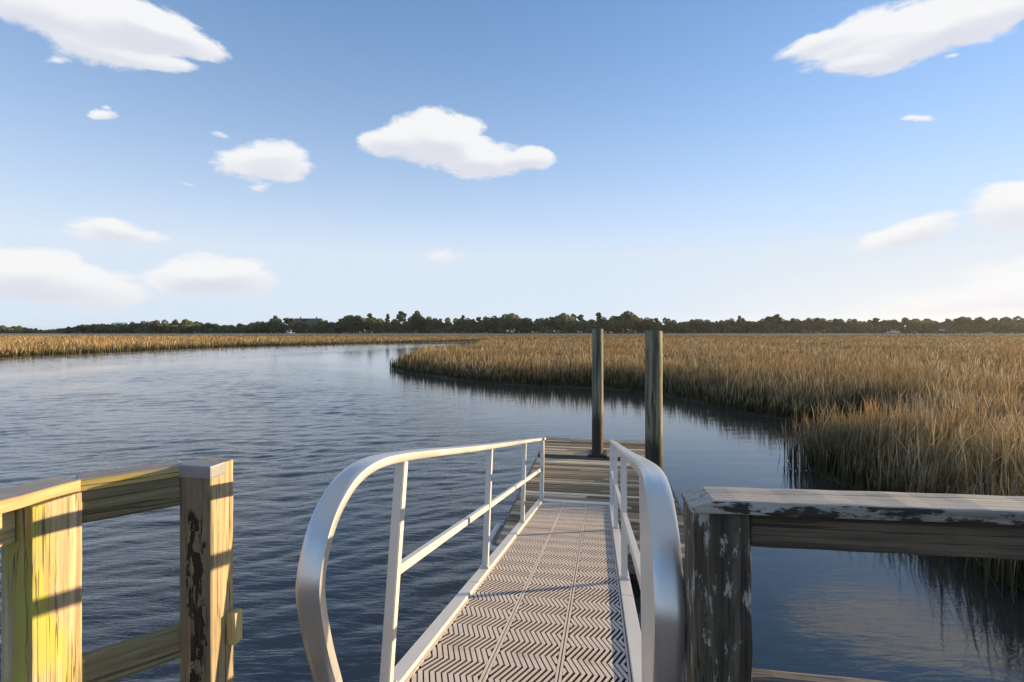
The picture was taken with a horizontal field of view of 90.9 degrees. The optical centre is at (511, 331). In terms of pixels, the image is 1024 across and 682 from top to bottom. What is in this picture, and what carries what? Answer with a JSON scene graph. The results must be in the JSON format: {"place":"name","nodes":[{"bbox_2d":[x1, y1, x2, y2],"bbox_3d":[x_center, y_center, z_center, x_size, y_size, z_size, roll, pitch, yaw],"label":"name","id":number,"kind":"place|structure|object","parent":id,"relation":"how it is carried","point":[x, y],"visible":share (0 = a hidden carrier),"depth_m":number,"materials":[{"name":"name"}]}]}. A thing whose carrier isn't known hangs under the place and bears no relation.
{"place":"outdoors","nodes":[
{"label":"outdoors","id":0,"kind":"place"},
{"bbox_2d":[0,338,1023,681],"bbox_3d":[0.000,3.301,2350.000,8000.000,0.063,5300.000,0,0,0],"label":"water","id":1,"kind":"structure","parent":0,"point":[292,432],"depth_m":10.39,"materials":[{"name":"blue liquid"}]},
{"bbox_2d":[492,458,684,580],"bbox_3d":[1.507,3.227,9.000,2.772,0.667,4.832,0,0,10],"label":"floating dock","id":2,"kind":"object","parent":1,"relation":"on","point":[577,479],"visible":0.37,"depth_m":9.23,"materials":[{"name":"grey wood"}]},
{"bbox_2d":[296,437,684,681],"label":"gangway","id":3,"kind":"object","parent":2,"relation":"on","point":[545,591],"visible":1,"depth_m":2.78,"materials":[{"name":"metal"}]},
{"bbox_2d":[489,523,500,551],"bbox_3d":[-0.157,2.940,7.051,0.521,0.069,1.097,0,0,-28],"label":"dock bumper","id":4,"kind":"object","parent":2,"relation":"attached to","point":[494,532],"visible":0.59,"depth_m":7.20,"materials":[{"name":"plastic"}]},
{"bbox_2d":[538,438,644,460],"bbox_3d":[2.135,3.227,12.641,2.772,0.667,1.882,0,0,10],"label":"floating dock","id":5,"kind":"object","parent":1,"relation":"on","point":[565,448],"visible":0.2,"depth_m":12.48,"materials":[{"name":"grey wood"}]},
{"bbox_2d":[588,450,606,457],"bbox_3d":[2.024,2.900,11.927,0.430,0.070,0.500,0,0,10],"label":"pile guide","id":6,"kind":"object","parent":5,"relation":"on","point":[598,455],"visible":0.86,"depth_m":11.72,"materials":[{"name":"black metal"}]},
{"bbox_2d":[592,329,602,453],"bbox_3d":[2.026,2.620,11.927,0.272,5.360,0.273,0,0,0],"label":"piling","id":7,"kind":"object","parent":1,"relation":"in","point":[597,391],"visible":0.57,"depth_m":11.81,"materials":[{"name":"grey wood"}]},
{"bbox_2d":[645,331,662,469],"bbox_3d":[2.617,2.645,9.304,0.323,5.310,0.323,0,0,0],"label":"piling","id":8,"kind":"object","parent":1,"relation":"in","point":[653,396],"visible":0.58,"depth_m":9.17,"materials":[{"name":"grey wood"}]},
{"bbox_2d":[872,332,970,335],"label":"boat dock","id":9,"kind":"object","parent":1,"relation":"on","point":[874,333],"visible":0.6,"depth_m":329.10,"materials":[{"name":"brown wood"}]},
{"bbox_2d":[0,334,1023,358],"bbox_3d":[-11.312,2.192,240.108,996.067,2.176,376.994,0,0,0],"label":"marsh grass","id":10,"kind":"structure","parent":0,"point":[21,345],"depth_m":140.38,"materials":[{"name":"beige plant"}]},
{"bbox_2d":[0,332,1023,334],"bbox_3d":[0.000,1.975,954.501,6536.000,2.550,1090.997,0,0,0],"label":"shore","id":11,"kind":"structure","parent":0,"point":[508,333],"depth_m":452.25,"materials":[{"name":"plant"}]},
{"bbox_2d":[76,324,87,330],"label":"live oak","id":12,"kind":"object","parent":11,"relation":"on","point":[82,327],"visible":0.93,"depth_m":453.26,"materials":[{"name":"green plant"}]},
{"bbox_2d":[92,324,104,332],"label":"live oak","id":13,"kind":"object","parent":11,"relation":"on","point":[98,327],"visible":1,"depth_m":450.65,"materials":[{"name":"green plant"}]},
{"bbox_2d":[115,324,128,332],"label":"live oak","id":14,"kind":"object","parent":11,"relation":"on","point":[120,327],"visible":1,"depth_m":453.39,"materials":[{"name":"green plant"}]},
{"bbox_2d":[147,320,162,333],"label":"live oak","id":15,"kind":"object","parent":11,"relation":"on","point":[155,324],"visible":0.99,"depth_m":449.62,"materials":[{"name":"green plant"}]},
{"bbox_2d":[150,320,167,332],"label":"bushy tree","id":16,"kind":"object","parent":11,"relation":"on","point":[164,322],"visible":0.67,"depth_m":454.40,"materials":[{"name":"green plant"}]},
{"bbox_2d":[172,319,186,332],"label":"bushy tree","id":17,"kind":"object","parent":11,"relation":"on","point":[179,329],"visible":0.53,"depth_m":450.87,"materials":[{"name":"green plant"}]},
{"bbox_2d":[180,319,196,333],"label":"live oak","id":18,"kind":"object","parent":11,"relation":"on","point":[185,325],"visible":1,"depth_m":449.07,"materials":[{"name":"green plant"}]},
{"bbox_2d":[200,322,212,330],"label":"live oak","id":19,"kind":"object","parent":11,"relation":"on","point":[207,325],"visible":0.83,"depth_m":457.95,"materials":[{"name":"green plant"}]},
{"bbox_2d":[228,323,242,332],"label":"bushy tree","id":20,"kind":"object","parent":11,"relation":"on","point":[237,325],"visible":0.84,"depth_m":459.63,"materials":[{"name":"green plant"}]},
{"bbox_2d":[249,321,262,331],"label":"live oak","id":21,"kind":"object","parent":11,"relation":"on","point":[252,327],"visible":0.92,"depth_m":452.73,"materials":[{"name":"green plant"}]},
{"bbox_2d":[256,321,266,332],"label":"live oak","id":22,"kind":"object","parent":11,"relation":"on","point":[263,327],"visible":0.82,"depth_m":454.40,"materials":[{"name":"green plant"}]},
{"bbox_2d":[265,318,272,332],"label":"live oak","id":23,"kind":"object","parent":11,"relation":"on","point":[268,324],"visible":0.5,"depth_m":453.42,"materials":[{"name":"green plant"}]},
{"bbox_2d":[269,319,284,333],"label":"bushy tree","id":24,"kind":"object","parent":11,"relation":"on","point":[276,326],"visible":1,"depth_m":449.42,"materials":[{"name":"green plant"}]},
{"bbox_2d":[288,318,297,325],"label":"pine tree","id":25,"kind":"object","parent":11,"relation":"on","point":[292,322],"visible":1,"depth_m":452.61,"materials":[{"name":"green plant"}]},
{"bbox_2d":[293,318,306,332],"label":"bushy tree","id":26,"kind":"object","parent":11,"relation":"on","point":[300,328],"visible":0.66,"depth_m":461.81,"materials":[{"name":"green plant"}]},
{"bbox_2d":[292,317,322,332],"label":"house","id":27,"kind":"structure","parent":11,"relation":"on","point":[310,321],"depth_m":468.17,"materials":[{"name":"beige"}]},
{"bbox_2d":[310,320,327,332],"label":"live oak","id":28,"kind":"object","parent":11,"relation":"on","point":[320,325],"visible":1,"depth_m":450.25,"materials":[{"name":"green plant"}]},
{"bbox_2d":[329,322,344,332],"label":"bushy tree","id":29,"kind":"object","parent":11,"relation":"on","point":[335,327],"visible":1,"depth_m":452.29,"materials":[{"name":"green plant"}]},
{"bbox_2d":[341,315,356,332],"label":"live oak","id":30,"kind":"object","parent":11,"relation":"on","point":[345,320],"visible":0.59,"depth_m":453.05,"materials":[{"name":"green plant"}]},
{"bbox_2d":[346,316,361,332],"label":"live oak","id":31,"kind":"object","parent":11,"relation":"on","point":[352,326],"visible":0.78,"depth_m":452.34,"materials":[{"name":"green plant"}]},
{"bbox_2d":[350,315,363,332],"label":"pine tree","id":32,"kind":"object","parent":11,"relation":"on","point":[358,319],"visible":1,"depth_m":450.80,"materials":[{"name":"green plant"}]},
{"bbox_2d":[357,317,372,332],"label":"live oak","id":33,"kind":"object","parent":11,"relation":"on","point":[366,323],"visible":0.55,"depth_m":457.77,"materials":[{"name":"green plant"}]},
{"bbox_2d":[367,313,374,323],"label":"pine tree","id":34,"kind":"object","parent":11,"relation":"on","point":[370,319],"visible":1,"depth_m":449.93,"materials":[{"name":"green plant"}]},
{"bbox_2d":[372,319,383,332],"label":"live oak","id":35,"kind":"object","parent":11,"relation":"on","point":[378,322],"visible":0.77,"depth_m":463.68,"materials":[{"name":"green plant"}]},
{"bbox_2d":[391,319,406,331],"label":"bushy tree","id":36,"kind":"object","parent":11,"relation":"on","point":[394,322],"visible":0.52,"depth_m":461.62,"materials":[{"name":"green plant"}]},
{"bbox_2d":[396,311,406,333],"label":"pine tree","id":37,"kind":"object","parent":11,"relation":"on","point":[401,316],"visible":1,"depth_m":446.75,"materials":[{"name":"green plant"}]},
{"bbox_2d":[411,310,424,332],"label":"live oak","id":38,"kind":"object","parent":11,"relation":"on","point":[417,317],"visible":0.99,"depth_m":455.24,"materials":[{"name":"green plant"}]},
{"bbox_2d":[423,316,435,332],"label":"live oak","id":39,"kind":"object","parent":11,"relation":"on","point":[428,319],"visible":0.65,"depth_m":458.11,"materials":[{"name":"green plant"}]},
{"bbox_2d":[428,318,442,332],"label":"live oak","id":40,"kind":"object","parent":11,"relation":"on","point":[434,321],"visible":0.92,"depth_m":455.64,"materials":[{"name":"green plant"}]},
{"bbox_2d":[455,319,473,332],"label":"bushy tree","id":41,"kind":"object","parent":11,"relation":"on","point":[461,326],"visible":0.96,"depth_m":452.35,"materials":[{"name":"green plant"}]},
{"bbox_2d":[476,316,488,332],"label":"bushy tree","id":42,"kind":"object","parent":11,"relation":"on","point":[479,323],"visible":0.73,"depth_m":460.08,"materials":[{"name":"green plant"}]},
{"bbox_2d":[485,315,500,332],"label":"live oak","id":43,"kind":"object","parent":11,"relation":"on","point":[494,322],"visible":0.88,"depth_m":450.69,"materials":[{"name":"green plant"}]},
{"bbox_2d":[490,317,505,332],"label":"bushy tree","id":44,"kind":"object","parent":11,"relation":"on","point":[499,329],"visible":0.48,"depth_m":451.70,"materials":[{"name":"green plant"}]},
{"bbox_2d":[498,313,519,333],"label":"live oak","id":45,"kind":"object","parent":11,"relation":"on","point":[511,321],"visible":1,"depth_m":446.28,"materials":[{"name":"green plant"}]},
{"bbox_2d":[0,321,1023,332],"bbox_3d":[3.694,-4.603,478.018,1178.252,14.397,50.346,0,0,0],"label":"undergrowth","id":46,"kind":"object","parent":11,"relation":"on","point":[770,329],"visible":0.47,"depth_m":457.74,"materials":[{"name":"green plant"}]},
{"bbox_2d":[516,316,527,332],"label":"bushy tree","id":47,"kind":"object","parent":11,"relation":"on","point":[522,327],"visible":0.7,"depth_m":453.61,"materials":[{"name":"green plant"}]},
{"bbox_2d":[522,317,541,332],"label":"bushy tree","id":48,"kind":"object","parent":11,"relation":"on","point":[535,325],"visible":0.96,"depth_m":452.75,"materials":[{"name":"green plant"}]},
{"bbox_2d":[542,318,550,326],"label":"live oak","id":49,"kind":"object","parent":11,"relation":"on","point":[546,324],"visible":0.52,"depth_m":471.28,"materials":[{"name":"green plant"}]},
{"bbox_2d":[549,315,560,332],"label":"live oak","id":50,"kind":"object","parent":11,"relation":"on","point":[552,323],"visible":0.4,"depth_m":455.48,"materials":[{"name":"green plant"}]},
{"bbox_2d":[555,313,574,332],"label":"live oak","id":51,"kind":"object","parent":11,"relation":"on","point":[565,320],"visible":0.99,"depth_m":450.68,"materials":[{"name":"green plant"}]},
{"bbox_2d":[564,321,579,332],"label":"bushy tree","id":52,"kind":"object","parent":11,"relation":"on","point":[574,328],"visible":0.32,"depth_m":462.48,"materials":[{"name":"green plant"}]},
{"bbox_2d":[581,321,596,332],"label":"bushy tree","id":53,"kind":"object","parent":11,"relation":"on","point":[591,327],"visible":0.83,"depth_m":458.06,"materials":[{"name":"green plant"}]},
{"bbox_2d":[595,312,603,324],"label":"pine tree","id":54,"kind":"object","parent":11,"relation":"on","point":[599,316],"visible":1,"depth_m":448.91,"materials":[{"name":"green plant"}]},
{"bbox_2d":[599,320,617,332],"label":"bushy tree","id":55,"kind":"object","parent":11,"relation":"on","point":[607,328],"visible":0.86,"depth_m":450.21,"materials":[{"name":"green plant"}]},
{"bbox_2d":[604,316,621,333],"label":"live oak","id":56,"kind":"object","parent":11,"relation":"on","point":[613,324],"visible":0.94,"depth_m":448.37,"materials":[{"name":"green plant"}]},
{"bbox_2d":[613,311,636,332],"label":"live oak","id":57,"kind":"object","parent":11,"relation":"on","point":[630,316],"visible":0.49,"depth_m":452.39,"materials":[{"name":"green plant"}]},
{"bbox_2d":[619,314,634,332],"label":"live oak","id":58,"kind":"object","parent":11,"relation":"on","point":[630,324],"visible":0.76,"depth_m":448.43,"materials":[{"name":"green plant"}]},
{"bbox_2d":[633,314,641,332],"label":"live oak","id":59,"kind":"object","parent":11,"relation":"on","point":[638,320],"visible":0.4,"depth_m":458.52,"materials":[{"name":"green plant"}]},
{"bbox_2d":[637,317,651,330],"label":"live oak","id":60,"kind":"object","parent":11,"relation":"on","point":[645,323],"visible":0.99,"depth_m":450.06,"materials":[{"name":"green plant"}]},
{"bbox_2d":[648,318,657,330],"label":"live oak","id":61,"kind":"object","parent":11,"relation":"on","point":[654,324],"visible":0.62,"depth_m":454.61,"materials":[{"name":"green plant"}]},
{"bbox_2d":[655,317,665,330],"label":"bushy tree","id":62,"kind":"object","parent":11,"relation":"on","point":[659,325],"visible":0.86,"depth_m":455.50,"materials":[{"name":"green plant"}]},
{"bbox_2d":[661,318,671,332],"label":"bushy tree","id":63,"kind":"object","parent":11,"relation":"on","point":[665,327],"visible":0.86,"depth_m":452.68,"materials":[{"name":"green plant"}]},
{"bbox_2d":[667,321,676,332],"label":"live oak","id":64,"kind":"object","parent":11,"relation":"on","point":[672,326],"visible":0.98,"depth_m":450.79,"materials":[{"name":"green plant"}]},
{"bbox_2d":[674,321,689,331],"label":"bushy tree","id":65,"kind":"object","parent":11,"relation":"on","point":[682,327],"visible":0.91,"depth_m":454.07,"materials":[{"name":"green plant"}]},
{"bbox_2d":[689,319,707,332],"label":"live oak","id":66,"kind":"object","parent":11,"relation":"on","point":[695,324],"visible":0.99,"depth_m":454.57,"materials":[{"name":"green plant"}]},
{"bbox_2d":[699,319,708,332],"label":"bushy tree","id":67,"kind":"object","parent":11,"relation":"on","point":[704,329],"visible":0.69,"depth_m":454.99,"materials":[{"name":"green plant"}]},
{"bbox_2d":[704,320,714,328],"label":"live oak","id":68,"kind":"object","parent":11,"relation":"on","point":[709,323],"visible":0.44,"depth_m":466.37,"materials":[{"name":"green plant"}]},
{"bbox_2d":[716,320,728,332],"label":"live oak","id":69,"kind":"object","parent":11,"relation":"on","point":[723,326],"visible":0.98,"depth_m":455.30,"materials":[{"name":"green plant"}]},
{"bbox_2d":[724,318,735,328],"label":"live oak","id":70,"kind":"object","parent":11,"relation":"on","point":[731,322],"visible":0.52,"depth_m":464.97,"materials":[{"name":"green plant"}]},
{"bbox_2d":[736,316,741,333],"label":"pine tree","id":71,"kind":"object","parent":11,"relation":"on","point":[738,321],"visible":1,"depth_m":450.75,"materials":[{"name":"green plant"}]},
{"bbox_2d":[744,321,761,332],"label":"bushy tree","id":72,"kind":"object","parent":11,"relation":"on","point":[753,327],"visible":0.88,"depth_m":454.28,"materials":[{"name":"green plant"}]},
{"bbox_2d":[754,318,771,332],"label":"live oak","id":73,"kind":"object","parent":11,"relation":"on","point":[762,324],"visible":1,"depth_m":450.03,"materials":[{"name":"green plant"}]},
{"bbox_2d":[771,314,782,332],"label":"pine tree","id":74,"kind":"object","parent":11,"relation":"on","point":[776,318],"visible":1,"depth_m":453.46,"materials":[{"name":"green plant"}]},
{"bbox_2d":[783,318,798,329],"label":"live oak","id":75,"kind":"object","parent":11,"relation":"on","point":[792,321],"visible":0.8,"depth_m":460.99,"materials":[{"name":"green plant"}]},
{"bbox_2d":[799,325,812,332],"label":"house","id":76,"kind":"structure","parent":11,"relation":"on","point":[803,330],"depth_m":453.00,"materials":[{"name":"grey"}]},
{"bbox_2d":[800,318,815,332],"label":"live oak","id":77,"kind":"object","parent":11,"relation":"on","point":[807,323],"visible":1,"depth_m":451.15,"materials":[{"name":"green plant"}]},
{"bbox_2d":[814,318,830,332],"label":"live oak","id":78,"kind":"object","parent":11,"relation":"on","point":[823,323],"visible":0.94,"depth_m":453.24,"materials":[{"name":"green plant"}]},
{"bbox_2d":[830,318,840,325],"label":"pine tree","id":79,"kind":"object","parent":11,"relation":"on","point":[835,322],"visible":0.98,"depth_m":463.59,"materials":[{"name":"green plant"}]},
{"bbox_2d":[838,318,853,332],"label":"bushy tree","id":80,"kind":"object","parent":11,"relation":"on","point":[841,320],"visible":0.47,"depth_m":462.79,"materials":[{"name":"green plant"}]},
{"bbox_2d":[849,319,861,332],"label":"live oak","id":81,"kind":"object","parent":11,"relation":"on","point":[855,324],"visible":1,"depth_m":453.09,"materials":[{"name":"green plant"}]},
{"bbox_2d":[871,318,880,332],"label":"pine tree","id":82,"kind":"object","parent":11,"relation":"on","point":[874,321],"visible":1,"depth_m":451.89,"materials":[{"name":"green plant"}]},
{"bbox_2d":[873,320,887,330],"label":"bushy tree","id":83,"kind":"object","parent":11,"relation":"on","point":[883,323],"visible":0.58,"depth_m":461.78,"materials":[{"name":"green plant"}]},
{"bbox_2d":[886,319,900,329],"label":"live oak","id":84,"kind":"object","parent":11,"relation":"on","point":[894,321],"visible":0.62,"depth_m":459.18,"materials":[{"name":"green plant"}]},
{"bbox_2d":[893,318,909,330],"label":"bushy tree","id":85,"kind":"object","parent":11,"relation":"on","point":[905,320],"visible":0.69,"depth_m":456.53,"materials":[{"name":"green plant"}]},
{"bbox_2d":[905,320,918,332],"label":"bushy tree","id":86,"kind":"object","parent":11,"relation":"on","point":[910,326],"visible":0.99,"depth_m":451.97,"materials":[{"name":"green plant"}]},
{"bbox_2d":[905,318,926,328],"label":"live oak","id":87,"kind":"object","parent":11,"relation":"on","point":[921,324],"visible":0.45,"depth_m":459.51,"materials":[{"name":"green plant"}]},
{"bbox_2d":[916,319,931,331],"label":"bushy tree","id":88,"kind":"object","parent":11,"relation":"on","point":[925,321],"visible":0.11,"depth_m":473.46,"materials":[{"name":"green plant"}]},
{"bbox_2d":[927,321,939,332],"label":"bushy tree","id":89,"kind":"object","parent":11,"relation":"on","point":[935,326],"visible":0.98,"depth_m":450.78,"materials":[{"name":"green plant"}]},
{"bbox_2d":[939,322,946,332],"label":"bushy tree","id":90,"kind":"object","parent":11,"relation":"on","point":[943,325],"visible":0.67,"depth_m":449.97,"materials":[{"name":"green plant"}]},
{"bbox_2d":[947,320,964,330],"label":"bushy tree","id":91,"kind":"object","parent":11,"relation":"on","point":[951,323],"visible":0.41,"depth_m":471.17,"materials":[{"name":"green plant"}]},
{"bbox_2d":[953,318,963,331],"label":"pine tree","id":92,"kind":"object","parent":11,"relation":"on","point":[957,321],"visible":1,"depth_m":459.64,"materials":[{"name":"green plant"}]},
{"bbox_2d":[959,317,977,332],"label":"live oak","id":93,"kind":"object","parent":11,"relation":"on","point":[967,320],"visible":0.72,"depth_m":458.62,"materials":[{"name":"green plant"}]},
{"bbox_2d":[967,317,984,332],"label":"bushy tree","id":94,"kind":"object","parent":11,"relation":"on","point":[980,319],"visible":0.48,"depth_m":457.18,"materials":[{"name":"green plant"}]},
{"bbox_2d":[975,320,994,331],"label":"live oak","id":95,"kind":"object","parent":11,"relation":"on","point":[980,325],"visible":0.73,"depth_m":455.69,"materials":[{"name":"green plant"}]},
{"bbox_2d":[985,317,1008,332],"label":"live oak","id":96,"kind":"object","parent":11,"relation":"on","point":[996,322],"visible":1,"depth_m":450.51,"materials":[{"name":"green plant"}]},
{"bbox_2d":[1006,319,1023,332],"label":"live oak","id":97,"kind":"object","parent":11,"relation":"on","point":[1016,324],"visible":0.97,"depth_m":452.99,"materials":[{"name":"green plant"}]},
{"bbox_2d":[0,0,1023,331],"label":"sky","id":98,"kind":"structure","parent":0,"point":[221,162],"materials":[{"name":"blue"}]},
{"bbox_2d":[389,336,1023,603],"bbox_3d":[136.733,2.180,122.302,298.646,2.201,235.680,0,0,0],"label":"marsh grass","id":99,"kind":"structure","parent":0,"point":[939,415],"depth_m":20.67,"materials":[{"name":"beige plant"}]},
{"bbox_3d":[-0.785,3.425,-0.637,2.830,3.849,4.474,0,0,10],"label":"pier","id":100,"kind":"object","parent":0,"visible":0},
{"bbox_2d":[0,458,241,681],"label":"wooden railing","id":101,"kind":"object","parent":100,"relation":"on","point":[42,521],"visible":1,"depth_m":1.88,"materials":[{"name":"yellow wood"}]},
{"bbox_2d":[681,486,1023,681],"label":"wooden railing","id":102,"kind":"object","parent":100,"relation":"on","point":[726,529],"visible":1,"depth_m":1.35,"materials":[{"name":"grey wood"}]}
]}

